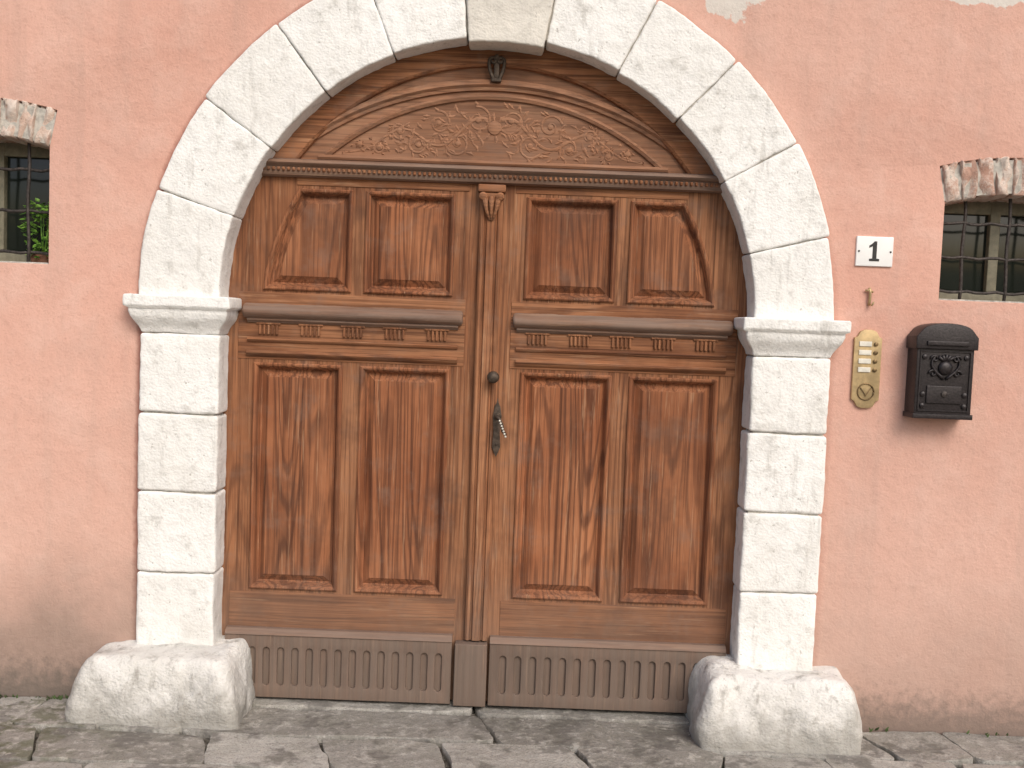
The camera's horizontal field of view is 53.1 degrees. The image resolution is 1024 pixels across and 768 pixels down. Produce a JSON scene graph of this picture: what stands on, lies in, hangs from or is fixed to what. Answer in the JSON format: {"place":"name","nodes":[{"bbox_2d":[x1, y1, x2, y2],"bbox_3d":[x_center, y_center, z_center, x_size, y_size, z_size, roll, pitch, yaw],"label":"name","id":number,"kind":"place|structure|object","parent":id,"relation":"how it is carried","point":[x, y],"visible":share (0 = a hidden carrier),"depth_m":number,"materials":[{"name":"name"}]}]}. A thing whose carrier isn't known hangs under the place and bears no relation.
{"place":"outdoors","nodes":[
{"label":"outdoors","id":0,"kind":"place"},
{"bbox_2d":[0,697,1023,767],"bbox_3d":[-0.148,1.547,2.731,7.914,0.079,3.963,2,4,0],"label":"stone pavement","id":1,"kind":"structure","parent":0,"point":[274,732],"depth_m":4.11,"materials":[{"name":"grey stone"}]},
{"bbox_2d":[68,0,864,755],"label":"stone archway","id":2,"kind":"object","parent":1,"relation":"on","point":[180,664],"visible":0.85,"depth_m":4.22,"materials":[{"name":"white stone"}]},
{"bbox_2d":[225,634,451,703],"bbox_3d":[-0.756,1.235,4.449,0.983,0.274,0.018,2,4,0],"label":"kick board","id":3,"kind":"object","parent":2,"relation":"attached to","point":[344,690],"visible":0.94,"depth_m":4.44,"materials":[{"name":"brown wood"}]},
{"bbox_2d":[225,625,452,641],"bbox_3d":[-0.751,1.085,4.452,0.983,0.022,0.054,2,4,0],"label":"kick moulding","id":4,"kind":"object","parent":3,"relation":"attached to","point":[339,633],"visible":1,"depth_m":4.44,"materials":[{"name":"brown wood"}]},
{"bbox_2d":[222,176,479,699],"bbox_3d":[-0.694,0.207,4.448,1.120,2.325,0.050,2,4,0],"label":"leaf frame","id":5,"kind":"object","parent":2,"relation":"attached to","point":[271,199],"visible":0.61,"depth_m":4.42,"materials":[{"name":"brown wood"}]},
{"bbox_2d":[248,362,342,591],"bbox_3d":[-0.937,0.403,4.443,0.384,0.987,0.037,2,4,0],"label":"panel","id":6,"kind":"object","parent":5,"relation":"attached to","point":[295,466],"visible":1,"depth_m":4.44,"materials":[{"name":"brown wood"}]},
{"bbox_2d":[263,188,353,292],"bbox_3d":[-0.869,-0.615,4.379,0.376,0.433,0.037,2,4,0],"label":"panel","id":7,"kind":"object","parent":5,"relation":"attached to","point":[311,248],"visible":1,"depth_m":4.38,"materials":[{"name":"brown wood"}]},
{"bbox_2d":[229,590,454,634],"bbox_3d":[-0.743,0.997,4.481,0.985,0.160,0.024,2,4,0],"label":"bottom rail","id":8,"kind":"object","parent":5,"relation":"attached to","point":[341,611],"visible":1,"depth_m":4.47,"materials":[{"name":"brown wood"}]},
{"bbox_2d":[249,646,441,690],"bbox_3d":[-0.756,1.234,4.471,0.979,0.270,0.033,2,4,0],"label":"flute","id":9,"kind":"object","parent":5,"relation":"attached to","point":[366,669],"visible":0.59,"depth_m":4.45,"materials":[{"name":"brown wood"}]},
{"bbox_2d":[353,366,449,595],"bbox_3d":[-0.478,0.421,4.443,0.386,0.987,0.037,2,4,0],"label":"panel","id":10,"kind":"object","parent":5,"relation":"attached to","point":[401,474],"visible":1,"depth_m":4.44,"materials":[{"name":"brown wood"}]},
{"bbox_2d":[363,191,455,295],"bbox_3d":[-0.437,-0.599,4.379,0.381,0.433,0.037,2,4,0],"label":"panel","id":11,"kind":"object","parent":5,"relation":"attached to","point":[409,242],"visible":1,"depth_m":4.38,"materials":[{"name":"brown wood"}]},
{"bbox_2d":[238,291,465,366],"bbox_3d":[-0.688,-0.237,4.404,0.970,0.287,0.024,2,4,0],"label":"lock rail","id":12,"kind":"object","parent":2,"relation":"attached to","point":[246,329],"visible":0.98,"depth_m":4.39,"materials":[{"name":"brown wood"}]},
{"bbox_2d":[246,350,456,364],"bbox_3d":[-0.687,-0.115,4.390,0.902,0.030,0.026,2,4,0],"label":"bead","id":13,"kind":"object","parent":12,"relation":"attached to","point":[352,357],"visible":1,"depth_m":4.38,"materials":[{"name":"brown wood"}]},
{"bbox_2d":[247,318,457,329],"bbox_3d":[-0.681,-0.258,4.382,0.902,0.020,0.024,2,4,0],"label":"cornice bed","id":14,"kind":"object","parent":12,"relation":"attached to","point":[365,324],"visible":1,"depth_m":4.37,"materials":[{"name":"brown wood"}]},
{"bbox_2d":[242,303,462,325],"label":"cornice","id":15,"kind":"structure","parent":12,"relation":"attached to","point":[352,313],"depth_m":4.35,"materials":[{"name":"brown wood"}]},
{"bbox_2d":[247,337,457,348],"bbox_3d":[-0.684,-0.175,4.390,0.902,0.019,0.018,2,4,0],"label":"frieze bead","id":16,"kind":"object","parent":12,"relation":"attached to","point":[338,342],"visible":1,"depth_m":4.38,"materials":[{"name":"brown wood"}]},
{"bbox_2d":[256,322,448,340],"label":"frieze flutes","id":17,"kind":"object","parent":16,"relation":"on","point":[348,331],"visible":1,"depth_m":4.38,"materials":[{"name":"brown wood"}]},
{"bbox_2d":[261,158,723,193],"bbox_3d":[-0.081,-0.882,4.330,2.000,0.074,0.086,2,4,0],"label":"transom moulding","id":18,"kind":"object","parent":2,"relation":"attached to","point":[472,170],"visible":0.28,"depth_m":4.31,"materials":[{"name":"brown wood"}]},
{"bbox_2d":[297,177,469,191],"bbox_3d":[-0.546,-0.868,4.364,0.734,0.069,0.024,2,4,0],"label":"top rail","id":19,"kind":"object","parent":18,"relation":"on","point":[383,184],"visible":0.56,"depth_m":4.35,"materials":[{"name":"brown wood"}]},
{"bbox_2d":[263,166,722,186],"bbox_3d":[-0.082,-0.873,4.311,1.944,0.017,0.016,2,4,0],"label":"transom beading","id":20,"kind":"object","parent":18,"relation":"attached to","point":[485,176],"visible":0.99,"depth_m":4.30,"materials":[{"name":"brown wood"}]},
{"bbox_2d":[516,186,688,199],"bbox_3d":[0.384,-0.832,4.364,0.734,0.069,0.024,2,4,0],"label":"top rail","id":21,"kind":"object","parent":18,"relation":"on","point":[601,192],"visible":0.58,"depth_m":4.35,"materials":[{"name":"brown wood"}]},
{"bbox_2d":[333,101,652,382],"bbox_3d":[-0.092,-0.606,4.327,1.419,1.202,0.111,2,4,0],"label":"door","id":22,"kind":"structure","parent":2,"relation":"attached to","point":[490,150],"depth_m":4.34,"materials":[{"name":"brown wood"}]},
{"bbox_2d":[301,68,685,173],"bbox_3d":[-0.070,-1.172,4.361,1.917,0.545,0.050,2,4,0],"label":"lunette board","id":23,"kind":"object","parent":2,"relation":"attached to","point":[663,157],"visible":0.15,"depth_m":4.33,"materials":[{"name":"brown wood"}]},
{"bbox_2d":[272,42,712,174],"bbox_3d":[-0.071,-1.153,4.327,1.886,0.569,0.038,2,4,0],"label":"lunette outer band","id":24,"kind":"object","parent":23,"relation":"attached to","point":[675,140],"visible":0.73,"depth_m":4.30,"materials":[{"name":"brown wood"}]},
{"bbox_2d":[318,154,667,172],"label":"tympanum sill","id":25,"kind":"structure","parent":23,"relation":"attached to","point":[493,163],"depth_m":4.33,"materials":[{"name":"brown wood"}]},
{"bbox_2d":[342,101,643,164],"bbox_3d":[-0.073,-1.066,4.333,1.285,0.277,0.013,2,4,0],"label":"carved foliage","id":26,"kind":"object","parent":23,"relation":"attached to","point":[494,127],"visible":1,"depth_m":4.33,"materials":[{"name":"brown wood"}]},
{"bbox_2d":[324,94,662,167],"bbox_3d":[-0.074,-1.071,4.335,1.454,0.305,0.032,2,4,0],"label":"tympanum moulding","id":27,"kind":"object","parent":23,"relation":"attached to","point":[650,159],"visible":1,"depth_m":4.32,"materials":[{"name":"brown wood"}]},
{"bbox_2d":[317,79,670,152],"bbox_3d":[-0.073,-1.088,4.332,1.855,0.393,0.036,2,4,0],"label":"lunette arch moulding","id":28,"kind":"object","parent":23,"relation":"attached to","point":[508,86],"visible":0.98,"depth_m":4.32,"materials":[{"name":"brown wood"}]},
{"bbox_2d":[487,54,505,82],"bbox_3d":[-0.064,-1.323,4.293,0.079,0.113,0.022,2,4,0],"label":"crown ornament","id":29,"kind":"object","parent":23,"relation":"attached to","point":[496,76],"visible":1,"depth_m":4.29,"materials":[{"name":"brown metal"}]},
{"bbox_2d":[498,656,698,699],"bbox_3d":[0.410,1.278,4.471,1.019,0.270,0.033,2,4,0],"label":"flute","id":30,"kind":"object","parent":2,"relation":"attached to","point":[591,677],"visible":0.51,"depth_m":4.45,"materials":[{"name":"brown wood"}]},
{"bbox_2d":[487,644,725,712],"bbox_3d":[0.410,1.280,4.449,1.023,0.274,0.018,2,4,0],"label":"kick board","id":31,"kind":"object","parent":2,"relation":"attached to","point":[597,700],"visible":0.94,"depth_m":4.44,"materials":[{"name":"brown wood"}]},
{"bbox_2d":[490,635,725,652],"bbox_3d":[0.415,1.129,4.452,1.023,0.022,0.054,2,4,0],"label":"kick moulding","id":32,"kind":"object","parent":31,"relation":"attached to","point":[602,643],"visible":1,"depth_m":4.44,"materials":[{"name":"brown wood"}]},
{"bbox_2d":[480,185,749,700],"bbox_3d":[0.446,0.251,4.448,1.120,2.325,0.050,2,4,0],"label":"leaf frame","id":33,"kind":"object","parent":2,"relation":"attached to","point":[712,217],"visible":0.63,"depth_m":4.42,"materials":[{"name":"brown wood"}]},
{"bbox_2d":[492,399,501,455],"bbox_3d":[-0.065,0.183,4.378,0.038,0.255,0.008,2,4,0],"label":"lock plate","id":34,"kind":"object","parent":33,"relation":"attached to","point":[496,431],"visible":0.98,"depth_m":4.38,"materials":[{"name":"brown metal"}]},
{"bbox_2d":[494,413,506,444],"bbox_3d":[-0.050,0.195,4.347,0.059,0.140,0.057,2,4,0],"label":"door lever","id":35,"kind":"object","parent":34,"relation":"attached to","point":[497,416],"depth_m":4.33,"materials":[{"name":"silver metal"}]},
{"bbox_2d":[512,372,611,601],"bbox_3d":[0.214,0.448,4.443,0.394,0.987,0.037,2,4,0],"label":"panel","id":36,"kind":"object","parent":33,"relation":"attached to","point":[561,479],"visible":1,"depth_m":4.44,"materials":[{"name":"brown wood"}]},
{"bbox_2d":[523,197,618,302],"bbox_3d":[0.251,-0.572,4.379,0.389,0.433,0.037,2,4,0],"label":"panel","id":37,"kind":"object","parent":33,"relation":"attached to","point":[570,249],"visible":1,"depth_m":4.38,"materials":[{"name":"brown wood"}]},
{"bbox_2d":[499,600,725,643],"bbox_3d":[0.438,1.042,4.481,0.985,0.160,0.024,2,4,0],"label":"bottom rail","id":38,"kind":"object","parent":33,"relation":"attached to","point":[612,622],"visible":1,"depth_m":4.47,"materials":[{"name":"brown wood"}]},
{"bbox_2d":[619,376,718,605],"bbox_3d":[0.677,0.465,4.443,0.384,0.987,0.037,2,4,0],"label":"panel","id":39,"kind":"object","parent":33,"relation":"attached to","point":[668,484],"visible":1,"depth_m":4.44,"materials":[{"name":"brown wood"}]},
{"bbox_2d":[627,201,714,306],"bbox_3d":[0.687,-0.555,4.379,0.376,0.433,0.037,2,4,0],"label":"panel","id":40,"kind":"object","parent":33,"relation":"attached to","point":[668,264],"visible":1,"depth_m":4.38,"materials":[{"name":"brown wood"}]},
{"bbox_2d":[509,302,737,376],"bbox_3d":[0.478,-0.192,4.404,0.970,0.287,0.024,2,4,0],"label":"lock rail","id":41,"kind":"object","parent":2,"relation":"attached to","point":[727,347],"visible":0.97,"depth_m":4.39,"materials":[{"name":"brown wood"}]},
{"bbox_2d":[515,360,725,374],"bbox_3d":[0.465,-0.071,4.390,0.902,0.030,0.026,2,4,0],"label":"bead","id":42,"kind":"object","parent":41,"relation":"attached to","point":[620,367],"visible":1,"depth_m":4.38,"materials":[{"name":"brown wood"}]},
{"bbox_2d":[516,347,725,359],"bbox_3d":[0.467,-0.131,4.390,0.902,0.019,0.018,2,4,0],"label":"frieze bead","id":43,"kind":"object","parent":41,"relation":"attached to","point":[620,353],"visible":1,"depth_m":4.38,"materials":[{"name":"brown wood"}]},
{"bbox_2d":[525,333,717,351],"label":"frieze flutes","id":44,"kind":"object","parent":41,"relation":"attached to","point":[625,342],"visible":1,"depth_m":4.38,"materials":[{"name":"brown wood"}]},
{"bbox_2d":[512,313,732,335],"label":"cornice","id":45,"kind":"structure","parent":41,"relation":"attached to","point":[620,324],"depth_m":4.35,"materials":[{"name":"brown wood"}]},
{"bbox_2d":[517,328,727,339],"bbox_3d":[0.470,-0.213,4.382,0.902,0.020,0.024,2,4,0],"label":"cornice bed","id":46,"kind":"object","parent":41,"relation":"attached to","point":[630,334],"visible":1,"depth_m":4.37,"materials":[{"name":"brown wood"}]},
{"bbox_2d":[453,640,487,706],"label":"kick block","id":47,"kind":"structure","parent":1,"relation":"on","point":[470,670],"depth_m":4.42,"materials":[{"name":"brown wood"}]},
{"bbox_2d":[465,199,502,640],"bbox_3d":[-0.121,0.157,4.399,0.096,1.915,0.040,2,4,0],"label":"meeting stile","id":48,"kind":"object","parent":47,"relation":"on","point":[484,392],"visible":0.93,"depth_m":4.38,"materials":[{"name":"brown wood"}]},
{"bbox_2d":[478,184,505,219],"bbox_3d":[-0.086,-0.765,4.326,0.116,0.150,0.077,2,4,0],"label":"capital","id":49,"kind":"object","parent":48,"relation":"attached to","point":[491,193],"visible":1,"depth_m":4.29,"materials":[{"name":"brown wood"}]},
{"bbox_2d":[0,694,1007,736],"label":"weeds","id":50,"kind":"object","parent":1,"relation":"on","point":[59,698],"visible":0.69,"depth_m":4.37,"materials":[{"name":"green plant"}]},
{"bbox_2d":[0,0,1023,736],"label":"front wall","id":51,"kind":"structure","parent":1,"relation":"on","point":[886,108],"depth_m":4.30,"materials":[{"name":"pink paint"}]},
{"bbox_2d":[0,261,48,263],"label":"sill","id":52,"kind":"structure","parent":51,"relation":"attached to","point":[24,262],"depth_m":4.29,"materials":[{"name":"white stone"}]},
{"bbox_2d":[0,253,30,261],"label":"frame bottom","id":53,"kind":"object","parent":52,"relation":"on","point":[12,257],"visible":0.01,"depth_m":4.48,"materials":[{"name":"brown wood"}]},
{"bbox_2d":[0,143,7,252],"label":"frame","id":54,"kind":"object","parent":53,"relation":"on","point":[3,200],"visible":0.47,"depth_m":4.47,"materials":[{"name":"brown wood"}]},
{"bbox_2d":[7,157,49,250],"bbox_3d":[-2.236,-0.819,4.496,0.618,0.543,0.006,2,4,0],"label":"glass pane","id":55,"kind":"object","parent":53,"relation":"on","point":[17,190],"visible":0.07,"depth_m":4.49,"materials":[{"name":"black"}]},
{"bbox_2d":[0,143,49,261],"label":"iron grille","id":56,"kind":"object","parent":52,"relation":"on","point":[28,210],"visible":0.87,"depth_m":4.34,"materials":[{"name":"black metal"}]},
{"bbox_2d":[17,198,48,262],"bbox_3d":[-2.016,-0.657,4.398,0.209,0.287,0.156,4,4,24],"label":"potted plant","id":57,"kind":"object","parent":52,"relation":"on","point":[39,258],"visible":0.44,"depth_m":4.39,"materials":[{"name":"green plant"}]},
{"bbox_2d":[0,100,56,144],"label":"lintel mortar","id":58,"kind":"object","parent":51,"relation":"attached to","point":[16,114],"visible":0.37,"depth_m":4.25,"materials":[{"name":"beige concrete"}]},
{"bbox_2d":[0,97,18,143],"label":"lintel brick","id":59,"kind":"object","parent":58,"relation":"on","point":[4,139],"visible":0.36,"depth_m":4.33,"materials":[{"name":"beige stone"}]},
{"bbox_2d":[1,98,36,146],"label":"lintel brick","id":60,"kind":"object","parent":58,"relation":"on","point":[8,126],"visible":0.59,"depth_m":4.24,"materials":[{"name":"beige stone"}]},
{"bbox_2d":[5,142,49,158],"bbox_3d":[-2.228,-1.047,4.473,0.538,0.105,0.044,2,4,0],"label":"window frame","id":61,"kind":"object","parent":58,"relation":"attached to","point":[15,150],"depth_m":4.45,"materials":[{"name":"wood"}]},
{"bbox_2d":[20,101,49,149],"bbox_3d":[-2.009,-1.097,4.358,0.079,0.178,0.272,2,4,0],"label":"lintel brick","id":62,"kind":"object","parent":58,"relation":"on","point":[26,121],"visible":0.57,"depth_m":4.24,"materials":[{"name":"beige stone"}]},
{"bbox_2d":[36,105,56,148],"bbox_3d":[-1.938,-1.077,4.357,0.085,0.183,0.274,2,4,0],"label":"lintel brick","id":63,"kind":"object","parent":58,"relation":"on","point":[45,116],"visible":0.51,"depth_m":4.24,"materials":[{"name":"beige stone"}]},
{"bbox_2d":[850,329,881,407],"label":"doorbell panel","id":64,"kind":"object","parent":51,"relation":"attached to","point":[866,366],"visible":1,"depth_m":4.29,"materials":[{"name":"gold metal"}]},
{"bbox_2d":[865,287,874,305],"bbox_3d":[1.493,-0.363,4.266,0.044,0.077,0.026,5,5,38],"label":"brass wall hook","id":65,"kind":"object","parent":51,"relation":"attached to","point":[869,297],"visible":1,"depth_m":4.26,"materials":[{"name":"gold metal"}]},
{"bbox_2d":[855,236,893,266],"bbox_3d":[1.509,-0.551,4.266,0.154,0.124,0.017,2,4,0],"label":"house number sign","id":66,"kind":"object","parent":51,"relation":"attached to","point":[871,251],"visible":1,"depth_m":4.26,"materials":[{"name":"white ceramic"}]},
{"bbox_2d":[903,323,978,419],"bbox_3d":[1.773,-0.055,4.238,0.254,0.393,0.126,2,4,0],"label":"wall mailbox","id":67,"kind":"object","parent":51,"relation":"attached to","point":[940,363],"depth_m":4.20,"materials":[{"name":"metal"}]},
{"bbox_2d":[925,385,961,403],"bbox_3d":[1.770,0.045,4.199,0.144,0.073,0.008,2,4,0],"label":"service door","id":68,"kind":"structure","parent":67,"relation":"in","point":[933,393],"depth_m":4.19,"materials":[{"name":"metal"}]},
{"bbox_2d":[939,299,1023,302],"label":"sill","id":69,"kind":"structure","parent":51,"relation":"attached to","point":[981,300],"depth_m":4.29,"materials":[{"name":"white stone"}]},
{"bbox_2d":[939,198,1023,300],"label":"iron grille","id":70,"kind":"object","parent":69,"relation":"on","point":[1005,259],"visible":0.87,"depth_m":4.34,"materials":[{"name":"black metal"}]},
{"bbox_2d":[939,292,1023,301],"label":"frame bottom","id":71,"kind":"object","parent":69,"relation":"on","point":[990,297],"visible":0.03,"depth_m":4.48,"materials":[{"name":"brown wood"}]},
{"bbox_2d":[939,214,1023,292],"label":"glass pane","id":72,"kind":"object","parent":71,"relation":"on","point":[975,247],"visible":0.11,"depth_m":4.50,"materials":[{"name":"black"}]},
{"bbox_2d":[983,201,1001,291],"bbox_3d":[2.102,-0.603,4.491,0.044,0.400,0.050,2,4,0],"label":"frame","id":73,"kind":"object","parent":71,"relation":"on","point":[990,266],"visible":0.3,"depth_m":4.47,"materials":[{"name":"brown wood"}]},
{"bbox_2d":[940,160,1023,200],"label":"lintel mortar","id":74,"kind":"object","parent":51,"relation":"attached to","point":[986,189],"visible":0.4,"depth_m":4.26,"materials":[{"name":"grey concrete"}]},
{"bbox_2d":[940,162,959,204],"bbox_3d":[1.824,-0.844,4.365,0.084,0.176,0.268,2,4,0],"label":"lintel brick","id":75,"kind":"object","parent":74,"relation":"on","point":[951,183],"visible":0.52,"depth_m":4.25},
{"bbox_2d":[948,160,976,204],"bbox_3d":[1.896,-0.856,4.362,0.081,0.178,0.264,2,4,0],"label":"lintel brick","id":76,"kind":"object","parent":74,"relation":"on","point":[969,177],"visible":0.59,"depth_m":4.25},
{"bbox_2d":[961,157,993,202],"bbox_3d":[1.968,-0.865,4.366,0.074,0.173,0.266,2,4,0],"label":"lintel brick","id":77,"kind":"object","parent":74,"relation":"on","point":[987,178],"visible":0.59,"depth_m":4.25,"materials":[{"name":"beige stone"}]},
{"bbox_2d":[944,201,1023,216],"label":"window frame","id":78,"kind":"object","parent":74,"relation":"attached to","point":[979,208],"depth_m":4.46,"materials":[{"name":"wood"}]},
{"bbox_2d":[976,157,1012,201],"bbox_3d":[2.040,-0.868,4.363,0.067,0.167,0.274,2,4,0],"label":"lintel brick","id":79,"kind":"object","parent":74,"relation":"on","point":[1006,163],"visible":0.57,"depth_m":4.25,"materials":[{"name":"beige stone"}]},
{"bbox_2d":[991,158,1023,201],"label":"lintel brick","id":80,"kind":"object","parent":74,"relation":"on","point":[1018,184],"visible":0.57,"depth_m":4.25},
{"bbox_2d":[1006,196,1023,202],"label":"lintel brick","id":81,"kind":"object","parent":74,"relation":"on","point":[1019,200],"visible":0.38,"depth_m":4.38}
]}

